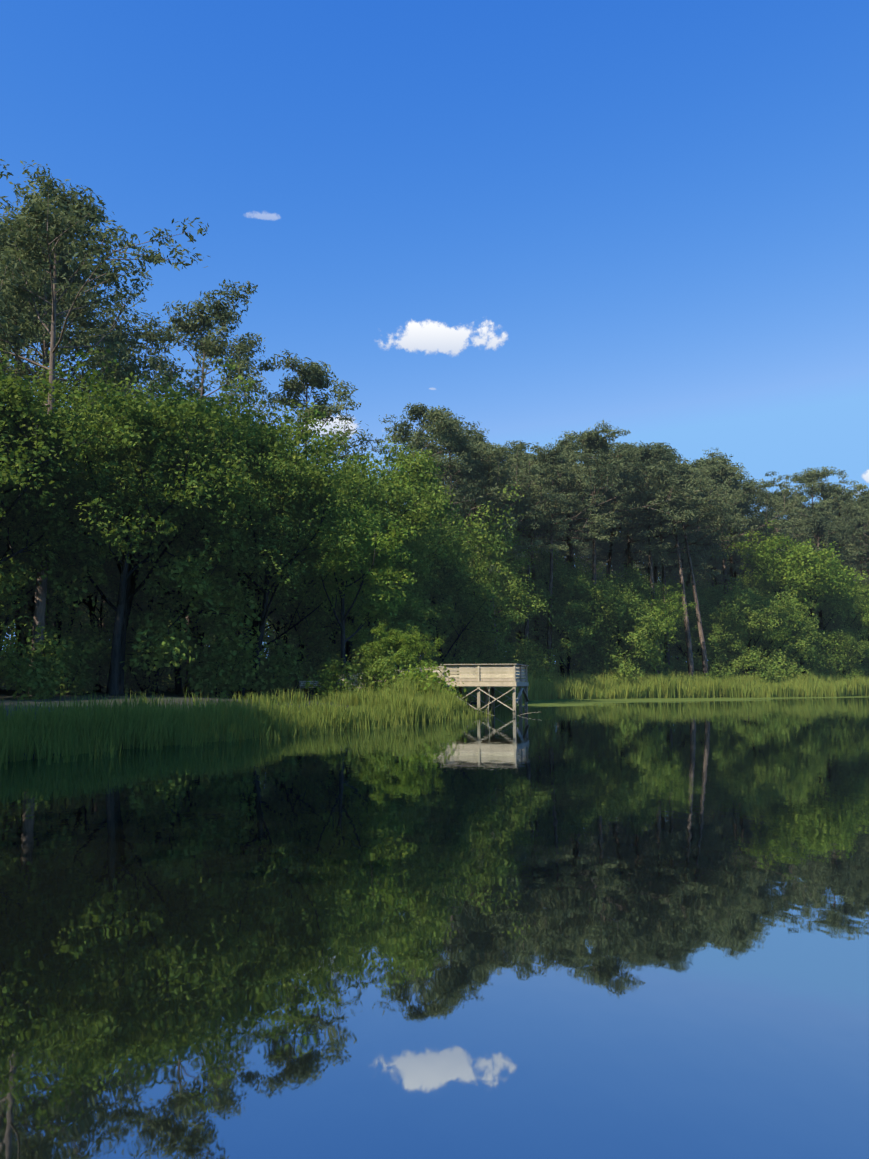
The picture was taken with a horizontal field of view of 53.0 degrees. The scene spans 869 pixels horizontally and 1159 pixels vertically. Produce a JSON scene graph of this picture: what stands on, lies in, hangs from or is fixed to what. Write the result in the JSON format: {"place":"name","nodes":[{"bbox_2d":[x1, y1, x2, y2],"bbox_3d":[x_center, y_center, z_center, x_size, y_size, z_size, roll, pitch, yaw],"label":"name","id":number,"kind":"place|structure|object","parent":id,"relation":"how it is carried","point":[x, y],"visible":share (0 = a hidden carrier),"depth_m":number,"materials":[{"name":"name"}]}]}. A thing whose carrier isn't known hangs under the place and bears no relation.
{"place":"outdoors","nodes":[
{"label":"outdoors","id":0,"kind":"place"},
{"bbox_2d":[0,688,476,757],"bbox_3d":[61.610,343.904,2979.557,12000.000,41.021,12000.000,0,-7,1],"label":"ground","id":1,"kind":"structure","parent":0,"point":[6,696],"depth_m":37.98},
{"bbox_2d":[0,616,74,699],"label":"shrub","id":2,"kind":"object","parent":1,"relation":"on","point":[37,681],"visible":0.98,"depth_m":36.94,"materials":[{"name":"green plant"}]},
{"bbox_2d":[0,298,123,402],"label":"pine tree","id":3,"kind":"object","parent":1,"relation":"on","point":[32,358],"visible":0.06,"depth_m":59.16,"materials":[{"name":"green plant"}]},
{"bbox_2d":[18,615,111,695],"bbox_3d":[-18.452,3.710,42.117,4.496,4.256,4.610,-3,-7,21],"label":"understory","id":4,"kind":"object","parent":1,"relation":"on","point":[64,689],"visible":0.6,"depth_m":42.30,"materials":[{"name":"green plant"}]},
{"bbox_2d":[0,348,140,584],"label":"oak tree","id":5,"kind":"object","parent":1,"relation":"on","point":[17,407],"visible":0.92,"depth_m":37.97,"materials":[{"name":"green plant"}]},
{"bbox_2d":[0,271,150,689],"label":"pine tree","id":6,"kind":"object","parent":1,"relation":"on","point":[101,309],"visible":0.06,"depth_m":59.71,"materials":[{"name":"green plant"}]},
{"bbox_2d":[0,457,156,633],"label":"tree","id":7,"kind":"object","parent":1,"relation":"on","point":[15,574],"visible":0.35,"depth_m":41.90,"materials":[{"name":"green plant"}]},
{"bbox_2d":[48,608,108,692],"bbox_3d":[-22.909,4.874,55.220,5.981,6.154,4.929,-5,-9,33],"label":"understory","id":8,"kind":"object","parent":1,"relation":"on","point":[75,629],"visible":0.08,"depth_m":55.22,"materials":[{"name":"green plant"}]},
{"bbox_2d":[0,245,187,650],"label":"pine tree","id":9,"kind":"object","parent":1,"relation":"on","point":[155,344],"visible":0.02,"depth_m":62.56,"materials":[{"name":"green plant"}]},
{"bbox_2d":[0,233,191,690],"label":"pine tree","id":10,"kind":"object","parent":1,"relation":"on","point":[14,339],"visible":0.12,"depth_m":56.68,"materials":[{"name":"green plant"}]},
{"bbox_2d":[50,584,154,667],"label":"oak tree","id":11,"kind":"object","parent":1,"relation":"on","point":[102,608],"visible":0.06,"depth_m":71.19,"materials":[{"name":"green plant"}]},
{"bbox_2d":[0,160,209,695],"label":"pine tree","id":12,"kind":"object","parent":1,"relation":"on","point":[64,223],"visible":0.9,"depth_m":42.12,"materials":[{"name":"green plant"}]},
{"bbox_2d":[0,159,217,654],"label":"pine tree","id":13,"kind":"object","parent":1,"relation":"on","point":[38,333],"visible":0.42,"depth_m":51.42,"materials":[{"name":"green plant"}]},
{"bbox_2d":[84,611,173,692],"bbox_3d":[-21.332,5.396,60.220,6.852,6.635,5.381,-1,-7,11],"label":"understory","id":14,"kind":"object","parent":1,"relation":"on","point":[125,687],"visible":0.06,"depth_m":59.07,"materials":[{"name":"green plant"}]},
{"bbox_2d":[87,610,196,693],"bbox_3d":[-17.088,4.362,50.602,5.335,5.067,5.230,-3,-7,20],"label":"understory","id":15,"kind":"object","parent":1,"relation":"on","point":[141,680],"visible":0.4,"depth_m":50.98,"materials":[{"name":"green plant"}]},
{"bbox_2d":[0,372,288,695],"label":"oak tree","id":16,"kind":"object","parent":1,"relation":"on","point":[152,449],"visible":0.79,"depth_m":41.42,"materials":[{"name":"green plant"}]},
{"bbox_2d":[25,341,296,693],"bbox_3d":[-15.612,-2.744,46.781,13.448,18.231,11.251,-2,-7,18],"label":"oak tree","id":17,"kind":"object","parent":1,"relation":"on","point":[128,597],"visible":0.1,"depth_m":45.32,"materials":[{"name":"green plant"}]},
{"bbox_2d":[60,279,308,692],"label":"pine tree","id":18,"kind":"object","parent":1,"relation":"on","point":[223,316],"visible":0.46,"depth_m":65.49,"materials":[{"name":"green plant"}]},
{"bbox_2d":[68,488,310,693],"bbox_3d":[-14.105,-0.255,49.583,14.639,14.218,15.033,-3,-6,32],"label":"tree","id":19,"kind":"object","parent":1,"relation":"on","point":[161,639],"visible":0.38,"depth_m":46.18,"materials":[{"name":"green plant"}]},
{"bbox_2d":[0,688,381,722],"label":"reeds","id":20,"kind":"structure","parent":1,"relation":"on","point":[342,697],"depth_m":33.09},
{"bbox_2d":[55,373,331,692],"bbox_3d":[-14.270,-2.486,47.078,16.712,17.702,14.324,1,-9,-4],"label":"oak tree","id":21,"kind":"object","parent":1,"relation":"on","point":[224,485],"visible":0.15,"depth_m":44.00,"materials":[{"name":"green plant"}]},
{"bbox_2d":[164,613,263,697],"bbox_3d":[-11.904,4.399,47.134,5.415,5.355,4.183,-4,-8,27],"label":"shrub","id":22,"kind":"object","parent":1,"relation":"on","point":[224,656],"visible":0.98,"depth_m":46.20,"materials":[{"name":"green plant"}]},
{"bbox_2d":[0,690,492,769],"bbox_3d":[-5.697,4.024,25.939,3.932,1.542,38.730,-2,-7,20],"label":"reeds","id":23,"kind":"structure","parent":1,"relation":"on","point":[89,725],"depth_m":21.99,"materials":[{"name":"green plant"}]},
{"bbox_2d":[113,438,403,696],"bbox_3d":[-9.637,-0.773,48.230,14.424,15.109,10.840,6,-8,-40],"label":"oak tree","id":24,"kind":"object","parent":1,"relation":"on","point":[277,585],"visible":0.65,"depth_m":47.86,"materials":[{"name":"green plant"}]},
{"bbox_2d":[168,411,352,655],"bbox_3d":[-12.384,-1.363,59.280,13.298,18.603,14.588,1,-7,-6],"label":"oak tree","id":25,"kind":"object","parent":1,"relation":"on","point":[327,441],"visible":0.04,"depth_m":55.26,"materials":[{"name":"green plant"}]},
{"bbox_2d":[169,374,363,694],"bbox_3d":[-10.495,-1.913,52.778,11.529,18.271,13.674,-1,-7,6],"label":"oak tree","id":26,"kind":"object","parent":1,"relation":"on","point":[275,443],"visible":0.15,"depth_m":48.75,"materials":[{"name":"green plant"}]},
{"bbox_2d":[229,619,304,697],"bbox_3d":[-9.931,4.804,49.332,5.011,5.105,4.130,6,-10,-39],"label":"shrub","id":27,"kind":"object","parent":1,"relation":"on","point":[268,681],"visible":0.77,"depth_m":48.90,"materials":[{"name":"green plant"}]},
{"bbox_2d":[188,547,356,660],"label":"tree","id":28,"kind":"object","parent":1,"relation":"on","point":[304,634],"visible":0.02,"depth_m":56.84,"materials":[{"name":"green plant"}]},
{"bbox_2d":[304,659,364,699],"bbox_3d":[-5.207,5.667,47.340,3.860,2.711,3.097,0,-8,-12],"label":"shrub","id":29,"kind":"object","parent":1,"relation":"on","point":[331,685],"visible":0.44,"depth_m":46.97,"materials":[{"name":"green plant"}]},
{"bbox_2d":[233,452,436,691],"bbox_3d":[-8.721,-0.131,63.848,17.327,17.454,16.352,6,-9,-41],"label":"tree","id":30,"kind":"object","parent":1,"relation":"on","point":[303,612],"visible":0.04,"depth_m":60.66,"materials":[{"name":"green plant"}]},
{"bbox_2d":[233,349,444,692],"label":"pine tree","id":31,"kind":"object","parent":1,"relation":"on","point":[313,374],"visible":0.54,"depth_m":66.44,"materials":[{"name":"green plant"}]},
{"bbox_2d":[281,505,428,692],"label":"tree","id":32,"kind":"object","parent":1,"relation":"on","point":[318,650],"visible":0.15,"depth_m":60.68,"materials":[{"name":"green plant"}]},
{"bbox_2d":[289,491,422,681],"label":"maple tree","id":33,"kind":"object","parent":1,"relation":"on","point":[375,570],"visible":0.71,"depth_m":50.58,"materials":[{"name":"green plant"}]},
{"bbox_2d":[330,642,396,696],"bbox_3d":[-3.928,5.034,46.304,3.611,3.466,3.539,1,-7,-12],"label":"shrub","id":34,"kind":"object","parent":1,"relation":"on","point":[371,681],"visible":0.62,"depth_m":45.60,"materials":[{"name":"green plant"}]},
{"bbox_2d":[288,575,452,680],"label":"tree","id":35,"kind":"object","parent":1,"relation":"on","point":[416,613],"visible":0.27,"depth_m":62.31,"materials":[{"name":"green plant"}]},
{"bbox_2d":[301,451,455,673],"bbox_3d":[-5.309,-0.524,63.355,14.884,17.935,17.365,-1,-5,10],"label":"oak tree","id":36,"kind":"object","parent":1,"relation":"on","point":[414,520],"visible":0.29,"depth_m":61.45,"materials":[{"name":"green plant"}]},
{"bbox_2d":[374,653,428,692],"bbox_3d":[-1.750,5.364,44.520,2.724,3.205,3.305,-2,-8,18],"label":"shrub","id":37,"kind":"object","parent":1,"relation":"on","point":[388,677],"visible":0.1,"depth_m":44.49,"materials":[{"name":"green plant"}]},
{"bbox_2d":[359,619,445,683],"bbox_3d":[-1.865,4.556,47.122,4.488,4.775,3.932,4,-6,-19],"label":"bush","id":38,"kind":"object","parent":1,"relation":"on","point":[403,645],"visible":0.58,"depth_m":47.09,"materials":[{"name":"green plant"}]},
{"bbox_2d":[347,674,468,721],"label":"reeds","id":39,"kind":"object","parent":1,"relation":"on","point":[404,692],"visible":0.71,"depth_m":37.90,"materials":[{"name":"green plant"}]},
{"bbox_2d":[320,435,523,624],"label":"oak tree","id":40,"kind":"object","parent":1,"relation":"on","point":[418,477],"visible":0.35,"depth_m":67.86,"materials":[{"name":"green plant"}]},
{"bbox_2d":[384,493,480,643],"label":"oak tree","id":41,"kind":"object","parent":1,"relation":"on","point":[429,630],"visible":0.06,"depth_m":78.92,"materials":[{"name":"green plant"}]},
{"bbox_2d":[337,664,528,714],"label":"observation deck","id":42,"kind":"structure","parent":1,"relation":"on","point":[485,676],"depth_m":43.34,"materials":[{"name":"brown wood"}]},
{"bbox_2d":[356,402,512,643],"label":"pine tree","id":43,"kind":"object","parent":1,"relation":"on","point":[431,416],"visible":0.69,"depth_m":86.23,"materials":[{"name":"green plant"}]},
{"bbox_2d":[402,661,467,702],"bbox_3d":[-0.201,5.459,42.732,2.928,2.947,4.178,4,-8,-27],"label":"shrub","id":44,"kind":"object","parent":1,"relation":"on","point":[430,673],"visible":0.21,"depth_m":42.38,"materials":[{"name":"green plant"}]},
{"bbox_2d":[361,407,538,653],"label":"pine tree","id":45,"kind":"object","parent":1,"relation":"on","point":[475,454],"visible":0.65,"depth_m":91.36,"materials":[{"name":"green plant"}]},
{"bbox_2d":[394,526,524,665],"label":"tree","id":46,"kind":"object","parent":1,"relation":"on","point":[462,604],"visible":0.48,"depth_m":80.99,"materials":[{"name":"green plant"}]},
{"bbox_2d":[418,592,510,663],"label":"tree","id":47,"kind":"object","parent":1,"relation":"on","point":[490,658],"visible":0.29,"depth_m":85.22,"materials":[{"name":"green plant"}]},
{"bbox_2d":[410,424,529,647],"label":"pine tree","id":48,"kind":"object","parent":1,"relation":"on","point":[479,436],"visible":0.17,"depth_m":99.81,"materials":[{"name":"green plant"}]},
{"bbox_2d":[427,465,519,652],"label":"pine tree","id":49,"kind":"object","parent":1,"relation":"on","point":[454,506],"visible":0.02,"depth_m":95.95,"materials":[{"name":"green plant"}]},
{"bbox_2d":[438,512,549,653],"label":"oak tree","id":50,"kind":"object","parent":1,"relation":"on","point":[522,601],"visible":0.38,"depth_m":91.26,"materials":[{"name":"green plant"}]},
{"bbox_2d":[438,442,567,651],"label":"pine tree","id":51,"kind":"object","parent":1,"relation":"on","point":[488,468],"visible":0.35,"depth_m":95.39,"materials":[{"name":"green plant"}]},
{"bbox_2d":[455,467,566,643],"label":"pine tree","id":52,"kind":"object","parent":1,"relation":"on","point":[525,538],"visible":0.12,"depth_m":103.50,"materials":[{"name":"green plant"}]},
{"bbox_2d":[454,440,587,651],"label":"pine tree","id":53,"kind":"object","parent":1,"relation":"on","point":[505,446],"visible":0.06,"depth_m":111.69,"materials":[{"name":"green plant"}]},
{"bbox_2d":[468,456,600,650],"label":"pine tree","id":54,"kind":"object","parent":1,"relation":"on","point":[518,467],"visible":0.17,"depth_m":105.08,"materials":[{"name":"green plant"}]},
{"bbox_2d":[513,639,568,678],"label":"shrub","id":55,"kind":"object","parent":1,"relation":"on","point":[554,667],"visible":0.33,"depth_m":98.33,"materials":[{"name":"green plant"}]},
{"bbox_2d":[485,454,608,660],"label":"pine tree","id":56,"kind":"object","parent":1,"relation":"on","point":[535,542],"visible":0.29,"depth_m":101.66,"materials":[{"name":"green plant"}]},
{"bbox_2d":[490,443,622,674],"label":"pine tree","id":57,"kind":"object","parent":1,"relation":"on","point":[554,462],"visible":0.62,"depth_m":102.55,"materials":[{"name":"green plant"}]},
{"bbox_2d":[498,542,615,677],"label":"oak tree","id":58,"kind":"object","parent":1,"relation":"on","point":[542,572],"visible":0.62,"depth_m":106.11,"materials":[{"name":"green plant"}]},
{"bbox_2d":[502,568,630,678],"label":"tree","id":59,"kind":"object","parent":1,"relation":"on","point":[563,621],"visible":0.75,"depth_m":102.75,"materials":[{"name":"green plant"}]},
{"bbox_2d":[516,453,644,672],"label":"pine tree","id":60,"kind":"object","parent":1,"relation":"on","point":[613,492],"visible":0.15,"depth_m":111.34,"materials":[{"name":"green plant"}]},
{"bbox_2d":[524,430,650,672],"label":"pine tree","id":61,"kind":"object","parent":1,"relation":"on","point":[568,443],"visible":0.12,"depth_m":120.74,"materials":[{"name":"green plant"}]},
{"bbox_2d":[518,420,687,672],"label":"pine tree","id":62,"kind":"object","parent":1,"relation":"on","point":[592,443],"visible":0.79,"depth_m":105.97,"materials":[{"name":"green plant"}]},
{"bbox_2d":[558,577,676,683],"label":"tree","id":63,"kind":"object","parent":1,"relation":"on","point":[642,645],"visible":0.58,"depth_m":102.85,"materials":[{"name":"green plant"}]},
{"bbox_2d":[550,443,695,639],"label":"pine tree","id":64,"kind":"object","parent":1,"relation":"on","point":[610,554],"visible":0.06,"depth_m":119.28,"materials":[{"name":"green plant"}]},
{"bbox_2d":[565,501,693,582],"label":"pine tree","id":65,"kind":"object","parent":1,"relation":"on","point":[620,557],"visible":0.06,"depth_m":129.60,"materials":[{"name":"green plant"}]},
{"bbox_2d":[569,441,707,567],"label":"pine tree","id":66,"kind":"object","parent":1,"relation":"on","point":[629,555],"visible":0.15,"depth_m":113.83,"materials":[{"name":"green plant"}]},
{"bbox_2d":[580,581,696,659],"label":"tree","id":67,"kind":"object","parent":1,"relation":"on","point":[665,595],"depth_m":111.97,"materials":[{"name":"green plant"}]},
{"bbox_2d":[596,561,685,642],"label":"oak tree","id":68,"kind":"object","parent":1,"relation":"on","point":[639,585],"visible":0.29,"depth_m":110.24,"materials":[{"name":"green plant"}]},
{"bbox_2d":[600,586,687,672],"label":"tree","id":69,"kind":"object","parent":1,"relation":"on","point":[662,611],"visible":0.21,"depth_m":105.81,"materials":[{"name":"green plant"}]},
{"bbox_2d":[427,660,868,703],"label":"reeds","id":70,"kind":"object","parent":1,"relation":"on","point":[581,685],"depth_m":99.56,"materials":[{"name":"green plant"}]},
{"bbox_2d":[587,441,725,677],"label":"pine tree","id":71,"kind":"object","parent":1,"relation":"on","point":[651,453],"visible":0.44,"depth_m":110.58,"materials":[{"name":"green plant"}]},
{"bbox_2d":[584,442,732,671],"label":"pine tree","id":72,"kind":"object","parent":1,"relation":"on","point":[662,545],"visible":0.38,"depth_m":115.87,"materials":[{"name":"green plant"}]},
{"bbox_2d":[584,519,732,595],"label":"pine tree","id":73,"kind":"object","parent":1,"relation":"on","point":[684,564],"visible":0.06,"depth_m":126.76,"materials":[{"name":"green plant"}]},
{"bbox_2d":[591,443,744,671],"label":"pine tree","id":74,"kind":"object","parent":1,"relation":"on","point":[655,567],"visible":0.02,"depth_m":124.35,"materials":[{"name":"green plant"}]},
{"bbox_2d":[599,458,741,676],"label":"pine tree","id":75,"kind":"object","parent":1,"relation":"on","point":[705,509],"visible":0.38,"depth_m":110.95,"materials":[{"name":"green plant"}]},
{"bbox_2d":[664,649,702,677],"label":"understory","id":76,"kind":"object","parent":1,"relation":"on","point":[681,669],"visible":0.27,"depth_m":114.20,"materials":[{"name":"green plant"}]},
{"bbox_2d":[634,467,739,662],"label":"pine tree","id":77,"kind":"object","parent":1,"relation":"on","point":[711,563],"visible":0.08,"depth_m":129.92,"materials":[{"name":"green plant"}]},
{"bbox_2d":[632,465,745,676],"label":"pine tree","id":78,"kind":"object","parent":1,"relation":"on","point":[732,520],"visible":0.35,"depth_m":113.24,"materials":[{"name":"green plant"}]},
{"bbox_2d":[648,586,745,678],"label":"tree","id":79,"kind":"object","parent":1,"relation":"on","point":[706,614],"visible":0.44,"depth_m":117.63,"materials":[{"name":"green plant"}]},
{"bbox_2d":[655,576,739,657],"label":"oak tree","id":80,"kind":"object","parent":1,"relation":"on","point":[714,596],"visible":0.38,"depth_m":122.38,"materials":[{"name":"green plant"}]},
{"bbox_2d":[677,610,762,676],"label":"tree","id":81,"kind":"object","parent":1,"relation":"on","point":[722,637],"visible":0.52,"depth_m":115.58,"materials":[{"name":"green plant"}]},
{"bbox_2d":[680,456,767,659],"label":"pine tree","id":82,"kind":"object","parent":1,"relation":"on","point":[695,463],"visible":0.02,"depth_m":131.23,"materials":[{"name":"green plant"}]},
{"bbox_2d":[659,449,806,652],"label":"pine tree","id":83,"kind":"object","parent":1,"relation":"on","point":[719,462],"visible":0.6,"depth_m":127.08,"materials":[{"name":"green plant"}]},
{"bbox_2d":[691,577,802,678],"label":"tree","id":84,"kind":"object","parent":1,"relation":"on","point":[754,612],"visible":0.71,"depth_m":115.97,"materials":[{"name":"green plant"}]},
{"bbox_2d":[689,463,821,592],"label":"pine tree","id":85,"kind":"object","parent":1,"relation":"on","point":[739,475],"visible":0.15,"depth_m":132.16,"materials":[{"name":"green plant"}]},
{"bbox_2d":[716,567,806,614],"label":"oak tree","id":86,"kind":"object","parent":1,"relation":"on","point":[749,582],"visible":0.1,"depth_m":129.95,"materials":[{"name":"green plant"}]},
{"bbox_2d":[720,602,804,670],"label":"tree","id":87,"kind":"object","parent":1,"relation":"on","point":[780,637],"visible":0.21,"depth_m":116.97,"materials":[{"name":"green plant"}]},
{"bbox_2d":[739,646,790,684],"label":"shrub","id":88,"kind":"object","parent":1,"relation":"on","point":[771,668],"visible":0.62,"depth_m":111.24,"materials":[{"name":"green plant"}]},
{"bbox_2d":[706,478,830,584],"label":"pine tree","id":89,"kind":"object","parent":1,"relation":"on","point":[781,485],"visible":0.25,"depth_m":144.07,"materials":[{"name":"green plant"}]},
{"bbox_2d":[735,595,825,679],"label":"tree","id":90,"kind":"object","parent":1,"relation":"on","point":[805,638],"visible":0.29,"depth_m":117.03,"materials":[{"name":"green plant"}]},
{"bbox_2d":[712,519,867,675],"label":"maple tree","id":91,"kind":"object","parent":1,"relation":"on","point":[794,567],"visible":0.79,"depth_m":122.83,"materials":[{"name":"green plant"}]},
{"bbox_2d":[753,566,857,668],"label":"maple tree","id":92,"kind":"object","parent":1,"relation":"on","point":[830,641],"visible":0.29,"depth_m":126.25,"materials":[{"name":"green plant"}]},
{"bbox_2d":[757,502,868,668],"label":"pine tree","id":93,"kind":"object","parent":1,"relation":"on","point":[816,520],"visible":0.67,"depth_m":132.76,"materials":[{"name":"green plant"}]},
{"bbox_2d":[760,466,868,661],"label":"pine tree","id":94,"kind":"object","parent":1,"relation":"on","point":[815,477],"visible":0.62,"depth_m":143.24,"materials":[{"name":"green plant"}]},
{"bbox_2d":[803,650,848,678],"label":"understory","id":95,"kind":"object","parent":1,"relation":"on","point":[811,669],"visible":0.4,"depth_m":120.73,"materials":[{"name":"green plant"}]},
{"bbox_2d":[786,484,868,573],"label":"pine tree","id":96,"kind":"object","parent":1,"relation":"on","point":[842,498],"visible":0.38,"depth_m":144.81,"materials":[{"name":"green plant"}]},
{"bbox_2d":[796,488,868,573],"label":"pine tree","id":97,"kind":"object","parent":1,"relation":"on","point":[861,509],"visible":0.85,"depth_m":135.10,"materials":[{"name":"green plant"}]},
{"bbox_2d":[812,624,868,680],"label":"tree","id":98,"kind":"object","parent":1,"relation":"on","point":[853,643],"visible":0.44,"depth_m":124.72,"materials":[{"name":"green plant"}]},
{"bbox_2d":[823,577,868,665],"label":"oak tree","id":99,"kind":"object","parent":1,"relation":"on","point":[838,621],"visible":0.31,"depth_m":131.82,"materials":[{"name":"green plant"}]},
{"bbox_2d":[841,580,868,643],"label":"maple tree","id":100,"kind":"object","parent":1,"relation":"on","point":[861,617],"visible":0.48,"depth_m":130.61,"materials":[{"name":"green plant"}]},
{"bbox_2d":[0,696,868,1158],"bbox_3d":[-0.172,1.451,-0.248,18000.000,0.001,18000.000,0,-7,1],"label":"lake water","id":101,"kind":"structure","parent":0,"point":[634,928],"depth_m":5.04,"materials":[{"name":"blue liquid"}]},
{"bbox_2d":[0,0,868,665],"label":"sky","id":102,"kind":"structure","parent":0,"point":[531,221],"materials":[{"name":"blue"}]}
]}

